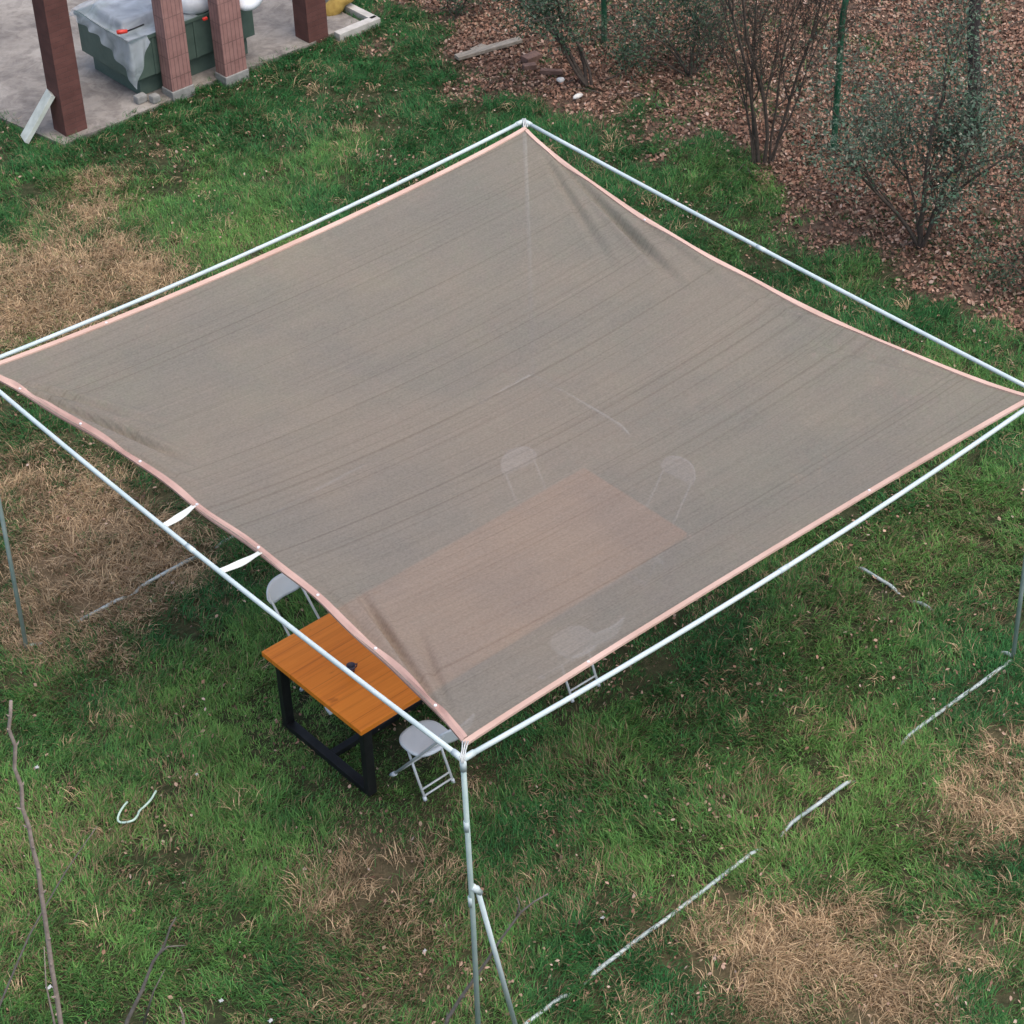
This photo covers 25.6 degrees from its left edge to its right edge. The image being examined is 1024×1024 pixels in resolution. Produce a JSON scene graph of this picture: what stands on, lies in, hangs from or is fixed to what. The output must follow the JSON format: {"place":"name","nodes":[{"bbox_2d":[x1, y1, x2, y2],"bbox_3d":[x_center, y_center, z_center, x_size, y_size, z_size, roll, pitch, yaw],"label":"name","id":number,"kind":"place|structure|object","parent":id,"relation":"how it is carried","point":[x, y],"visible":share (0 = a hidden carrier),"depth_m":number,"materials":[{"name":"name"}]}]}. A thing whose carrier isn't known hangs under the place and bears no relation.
{"place":"outdoors","nodes":[
{"label":"outdoors","id":0,"kind":"place"},
{"bbox_2d":[133,92,160,103],"bbox_3d":[-3.997,-4.534,24.666,0.295,0.090,0.148,-2,38,1],"label":"stone block","id":1,"kind":"object","parent":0,"point":[141,98],"depth_m":24.63,"materials":[{"name":"grey stone"}]},
{"bbox_2d":[0,0,358,145],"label":"patio","id":2,"kind":"structure","parent":0,"point":[106,98],"depth_m":25.42,"materials":[{"name":"concrete"}]},
{"bbox_2d":[32,0,86,136],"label":"brick pillar","id":3,"kind":"structure","parent":2,"relation":"on","point":[56,43],"depth_m":23.69,"materials":[{"name":"red brick"}]},
{"bbox_2d":[73,2,254,93],"bbox_3d":[-3.857,-5.363,25.208,1.660,0.720,1.105,-30,46,-31],"label":"green cabinet","id":4,"kind":"object","parent":2,"relation":"on","point":[148,79],"visible":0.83,"depth_m":24.85,"materials":[{"name":"paint"}]},
{"bbox_2d":[97,0,153,29],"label":"grey panel","id":5,"kind":"object","parent":4,"relation":"on","point":[132,21],"visible":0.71,"depth_m":24.55,"materials":[{"name":"grey plastic"}]},
{"bbox_2d":[73,0,190,88],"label":"plastic sheet","id":6,"kind":"object","parent":4,"relation":"on","point":[130,51],"visible":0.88,"depth_m":24.45,"materials":[{"name":"white plastic"}]},
{"bbox_2d":[116,24,143,33],"bbox_3d":[-4.106,-5.193,24.243,0.310,0.071,0.056,-12,39,-13],"label":"hand tool","id":7,"kind":"object","parent":6,"relation":"on","point":[122,31],"visible":1,"depth_m":24.22,"materials":[{"name":"red plastic"}]},
{"bbox_2d":[182,0,208,13],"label":"plastic bag","id":8,"kind":"object","parent":4,"relation":"on","point":[194,6],"visible":0.84,"depth_m":24.64,"materials":[{"name":"white plastic"}]},
{"bbox_2d":[239,0,262,10],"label":"plastic bag","id":9,"kind":"object","parent":4,"relation":"on","point":[248,5],"visible":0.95,"depth_m":24.67,"materials":[{"name":"white plastic"}]},
{"bbox_2d":[151,0,194,101],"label":"brick pillar","id":10,"kind":"structure","parent":2,"relation":"on","point":[169,23],"depth_m":24.45,"materials":[{"name":"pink brick"}]},
{"bbox_2d":[292,0,328,43],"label":"brick pillar","id":11,"kind":"structure","parent":2,"relation":"on","point":[310,21],"depth_m":25.62,"materials":[{"name":"red brick"}]},
{"bbox_2d":[326,0,353,15],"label":"yellow sack","id":12,"kind":"object","parent":2,"relation":"on","point":[335,7],"visible":0.89,"depth_m":26.21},
{"bbox_2d":[0,0,1023,1023],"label":"ground","id":13,"kind":"structure","parent":0,"point":[666,663],"depth_m":17.00,"materials":[{"name":"green plant"}]},
{"bbox_2d":[6,700,62,1023],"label":"bare sapling","id":14,"kind":"object","parent":13,"relation":"on","point":[44,916],"visible":1,"depth_m":13.64,"materials":[{"name":"brown plant"}]},
{"bbox_2d":[0,826,96,1006],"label":"bare sapling","id":15,"kind":"object","parent":13,"relation":"on","point":[10,979],"visible":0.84,"depth_m":14.30,"materials":[{"name":"grey plant"}]},
{"bbox_2d":[124,917,185,1023],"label":"bare sapling","id":16,"kind":"object","parent":13,"relation":"on","point":[142,989],"visible":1,"depth_m":14.21,"materials":[{"name":"grey plant"}]},
{"bbox_2d":[179,1007,184,1023],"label":"bare sapling","id":17,"kind":"object","parent":13,"relation":"on","point":[183,1018],"visible":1,"depth_m":14.29,"materials":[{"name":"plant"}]},
{"bbox_2d":[208,0,248,88],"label":"brick pillar","id":18,"kind":"structure","parent":13,"relation":"on","point":[228,40],"depth_m":24.75,"materials":[{"name":"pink brick"}]},
{"bbox_2d":[266,573,332,714],"bbox_3d":[-1.504,0.975,16.958,0.350,0.892,0.698,-32,47,-33],"label":"folding chair","id":19,"kind":"object","parent":13,"relation":"on","point":[280,586],"visible":0.39,"depth_m":16.91,"materials":[{"name":"white plastic"}]},
{"bbox_2d":[262,613,423,796],"bbox_3d":[-0.228,0.879,17.108,3.220,0.740,1.160,-30,46,-31],"label":"long table","id":20,"kind":"object","parent":13,"relation":"on","point":[361,711],"visible":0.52,"depth_m":16.25,"materials":[{"name":"orange wood"}]},
{"bbox_2d":[346,662,357,672],"bbox_3d":[-1.154,1.118,16.195,0.067,0.061,0.084,9,39,14],"label":"cup","id":21,"kind":"object","parent":20,"relation":"on","point":[351,666],"visible":0.73,"depth_m":16.19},
{"bbox_2d":[325,0,380,41],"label":"kerb","id":22,"kind":"structure","parent":13,"relation":"on","point":[369,19],"depth_m":25.99,"materials":[{"name":"concrete"}]},
{"bbox_2d":[389,720,458,800],"bbox_3d":[-0.558,1.664,16.033,0.350,0.892,0.698,-30,46,-31],"label":"folding chair","id":23,"kind":"object","parent":13,"relation":"on","point":[417,743],"visible":0.66,"depth_m":16.09,"materials":[{"name":"white plastic"}]},
{"bbox_2d":[432,0,489,22],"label":"leafy shrub","id":24,"kind":"object","parent":13,"relation":"on","point":[462,7],"visible":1,"depth_m":26.06,"materials":[{"name":"green plant"}]},
{"bbox_2d":[444,893,547,1023],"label":"bare sapling","id":25,"kind":"object","parent":13,"relation":"on","point":[453,1009],"visible":0.9,"depth_m":13.95,"materials":[{"name":"grey plant"}]},
{"bbox_2d":[0,0,1023,1023],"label":"grass","id":26,"kind":"structure","parent":13,"relation":"on","point":[243,786],"depth_m":16.70,"materials":[{"name":"green plant"}]},
{"bbox_2d":[20,89,54,143],"bbox_3d":[-5.056,-4.217,24.002,0.409,0.507,0.172,-16,40,-17],"label":"leaning board","id":27,"kind":"object","parent":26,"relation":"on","point":[37,116],"visible":1,"depth_m":23.97,"materials":[{"name":"white wood"}]},
{"bbox_2d":[117,790,156,823],"bbox_3d":[-2.701,2.106,16.159,0.165,0.040,0.370,15,41,20],"label":"hose piece","id":28,"kind":"object","parent":26,"relation":"on","point":[139,810],"visible":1,"depth_m":16.11,"materials":[{"name":"white plastic"}]},
{"bbox_2d":[0,0,1023,1023],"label":"fallen leaves","id":29,"kind":"object","parent":26,"relation":"on","point":[558,690],"visible":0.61,"depth_m":17.04,"materials":[{"name":"brown plant"}]},
{"bbox_2d":[0,119,1023,1023],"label":"canopy frame","id":30,"kind":"object","parent":13,"relation":"on","point":[472,887],"visible":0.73,"depth_m":15.15,"materials":[{"name":"white metal"}]},
{"bbox_2d":[0,118,1023,762],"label":"shade net","id":31,"kind":"object","parent":30,"relation":"attached to","point":[476,446],"visible":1,"depth_m":15.75,"materials":[{"name":"beige fabric"}]},
{"bbox_2d":[521,50,541,62],"bbox_3d":[0.218,-5.096,25.258,0.211,0.072,0.137,-30,46,-31],"label":"old brick","id":32,"kind":"object","parent":13,"relation":"on","point":[533,56],"visible":1,"depth_m":25.22,"materials":[{"name":"red brick"}]},
{"bbox_2d":[488,0,595,87],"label":"leafy shrub","id":33,"kind":"object","parent":13,"relation":"on","point":[543,9],"visible":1,"depth_m":24.14,"materials":[{"name":"green plant"}]},
{"bbox_2d":[556,77,564,82],"bbox_3d":[0.535,-4.766,24.814,0.094,0.058,0.076,-8,38,-7],"label":"white rubble","id":34,"kind":"object","parent":13,"relation":"on","point":[560,79],"visible":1,"depth_m":24.79,"materials":[{"name":"white stone"}]},
{"bbox_2d":[573,93,582,98],"bbox_3d":[0.719,-4.528,24.505,0.146,0.055,0.061,-30,46,-31],"label":"white rubble","id":35,"kind":"object","parent":13,"relation":"on","point":[577,95],"visible":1,"depth_m":24.48,"materials":[{"name":"white stone"}]},
{"bbox_2d":[565,664,600,702],"bbox_3d":[0.525,1.020,16.804,0.350,0.892,0.698,-28,45,-29],"label":"folding chair","id":36,"kind":"object","parent":13,"relation":"on","point":[582,683],"visible":0.06,"depth_m":17.01,"materials":[{"name":"white plastic"}]},
{"bbox_2d":[558,0,780,83],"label":"leafy shrub","id":37,"kind":"object","parent":13,"relation":"on","point":[649,24],"visible":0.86,"depth_m":24.54,"materials":[{"name":"green plant"}]},
{"bbox_2d":[347,0,1023,340],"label":"leaf litter","id":38,"kind":"object","parent":13,"relation":"on","point":[658,73],"visible":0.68,"depth_m":24.43,"materials":[{"name":"brown plant"}]},
{"bbox_2d":[470,43,485,49],"bbox_3d":[-0.352,-5.244,25.506,0.201,0.032,0.165,-30,46,-31],"label":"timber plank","id":39,"kind":"object","parent":38,"relation":"on","point":[480,45],"visible":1,"depth_m":25.53,"materials":[{"name":"grey wood"}]},
{"bbox_2d":[454,37,522,60],"bbox_3d":[-0.264,-5.237,25.445,0.834,0.048,0.100,-21,42,-22],"label":"timber plank","id":40,"kind":"object","parent":38,"relation":"on","point":[487,48],"visible":0.98,"depth_m":25.42,"materials":[{"name":"grey wood"}]},
{"bbox_2d":[522,62,536,70],"bbox_3d":[0.195,-4.962,25.088,0.148,0.061,0.080,-11,39,-11],"label":"old brick","id":41,"kind":"object","parent":38,"relation":"on","point":[530,66],"visible":1,"depth_m":25.06,"materials":[{"name":"red brick"}]},
{"bbox_2d":[540,68,562,74],"bbox_3d":[0.439,-4.883,24.976,0.250,0.052,0.060,3,38,6],"label":"old brick","id":42,"kind":"object","parent":38,"relation":"on","point":[546,71],"visible":1,"depth_m":24.95,"materials":[{"name":"red brick"}]},
{"bbox_2d":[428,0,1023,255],"bbox_3d":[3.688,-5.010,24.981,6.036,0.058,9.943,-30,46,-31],"label":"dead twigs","id":43,"kind":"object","parent":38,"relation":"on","point":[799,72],"visible":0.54,"depth_m":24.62,"materials":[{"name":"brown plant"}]},
{"bbox_2d":[537,0,1023,229],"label":"wire fence","id":44,"kind":"object","parent":13,"relation":"on","point":[837,84],"visible":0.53,"depth_m":23.09,"materials":[{"name":"green metal"}]},
{"bbox_2d":[671,0,914,164],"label":"bare shrub","id":45,"kind":"object","parent":13,"relation":"on","point":[754,141],"visible":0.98,"depth_m":22.45,"materials":[{"name":"brown plant"}]},
{"bbox_2d":[761,0,1023,248],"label":"leafy shrub","id":46,"kind":"object","parent":13,"relation":"on","point":[953,194],"visible":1,"depth_m":21.05,"materials":[{"name":"green plant"}]},
{"bbox_2d":[964,0,981,138],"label":"dark trunk","id":47,"kind":"object","parent":13,"relation":"on","point":[977,22],"visible":0.4,"depth_m":22.97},
{"bbox_2d":[929,133,1023,299],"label":"leafy shrub","id":48,"kind":"object","parent":13,"relation":"on","point":[1013,264],"visible":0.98,"depth_m":21.07,"materials":[{"name":"green plant"}]}
]}

